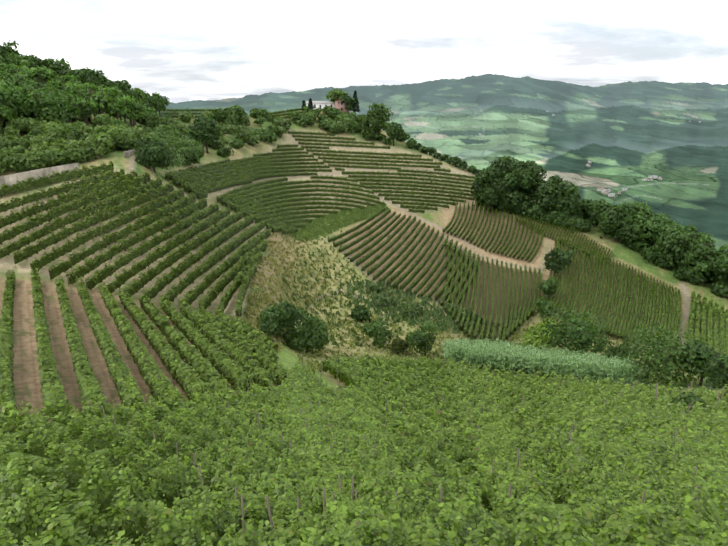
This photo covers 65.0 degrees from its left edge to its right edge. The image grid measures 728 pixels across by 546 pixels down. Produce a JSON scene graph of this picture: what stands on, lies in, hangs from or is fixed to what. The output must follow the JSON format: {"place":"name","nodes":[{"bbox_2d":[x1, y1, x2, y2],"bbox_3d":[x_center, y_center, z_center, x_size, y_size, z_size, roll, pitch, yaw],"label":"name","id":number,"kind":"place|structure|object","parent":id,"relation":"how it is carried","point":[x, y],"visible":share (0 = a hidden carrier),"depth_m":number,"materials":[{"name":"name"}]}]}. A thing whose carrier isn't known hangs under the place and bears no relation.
{"place":"outdoors","nodes":[
{"label":"outdoors","id":0,"kind":"place"},
{"bbox_2d":[0,110,727,415],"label":"terrain","id":1,"kind":"structure","parent":0,"point":[27,387],"depth_m":111.59,"materials":[{"name":"beige soil"}]},
{"bbox_2d":[0,149,135,191],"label":"retaining wall","id":2,"kind":"structure","parent":1,"relation":"on","point":[11,179],"depth_m":95.46,"materials":[{"name":"stone"}]},
{"bbox_2d":[306,100,349,112],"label":"house walls","id":3,"kind":"structure","parent":1,"relation":"on","point":[337,105],"depth_m":284.79,"materials":[{"name":"white paint"}]},
{"bbox_2d":[306,99,340,102],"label":"house roofs","id":4,"kind":"structure","parent":3,"relation":"on","point":[321,101],"depth_m":285.54,"materials":[{"name":"white"}]},
{"bbox_2d":[0,163,698,540],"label":"vineyard posts","id":5,"kind":"object","parent":1,"relation":"on","point":[364,435],"visible":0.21,"depth_m":20.49,"materials":[{"name":"brown wood"}]},
{"bbox_2d":[0,40,727,409],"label":"trees","id":6,"kind":"object","parent":1,"relation":"on","point":[58,140],"depth_m":135.08,"materials":[{"name":"green plant"}]},
{"bbox_2d":[0,352,727,545],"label":"vines","id":7,"kind":"object","parent":1,"relation":"on","point":[679,514],"visible":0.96,"depth_m":16.79,"materials":[{"name":"green plant"}]},
{"bbox_2d":[0,105,727,417],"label":"hillside vines","id":8,"kind":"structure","parent":1,"relation":"on","point":[135,347],"depth_m":90.32,"materials":[{"name":"green plant"}]},
{"bbox_2d":[0,106,727,545],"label":"grapevines","id":9,"kind":"object","parent":1,"relation":"on","point":[20,446],"visible":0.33,"depth_m":83.68,"materials":[{"name":"green plant"}]},
{"bbox_2d":[161,128,700,388],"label":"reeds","id":10,"kind":"object","parent":1,"relation":"on","point":[509,357],"depth_m":92.34,"materials":[{"name":"green plant"}]},
{"bbox_2d":[656,381,724,407],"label":"posts","id":11,"kind":"object","parent":1,"relation":"on","point":[695,391],"visible":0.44,"depth_m":41.99,"materials":[{"name":"brown wood"}]},
{"bbox_2d":[0,0,727,102],"label":"sky","id":12,"kind":"structure","parent":0,"point":[178,50],"materials":[{"name":"white"}]},
{"bbox_2d":[158,74,727,249],"bbox_3d":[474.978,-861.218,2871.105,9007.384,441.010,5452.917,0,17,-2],"label":"hills","id":13,"kind":"structure","parent":0,"point":[629,135],"depth_m":2964.67,"materials":[{"name":"green plant"}]},
{"bbox_2d":[414,111,700,197],"bbox_3d":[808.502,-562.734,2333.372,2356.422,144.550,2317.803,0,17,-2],"label":"houses","id":14,"kind":"structure","parent":13,"relation":"on","point":[618,193],"depth_m":1534.50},
{"bbox_2d":[415,114,701,194],"bbox_3d":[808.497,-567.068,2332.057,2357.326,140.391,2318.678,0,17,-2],"label":"village roofs","id":15,"kind":"structure","parent":14,"relation":"on","point":[604,190],"depth_m":1311.03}
]}

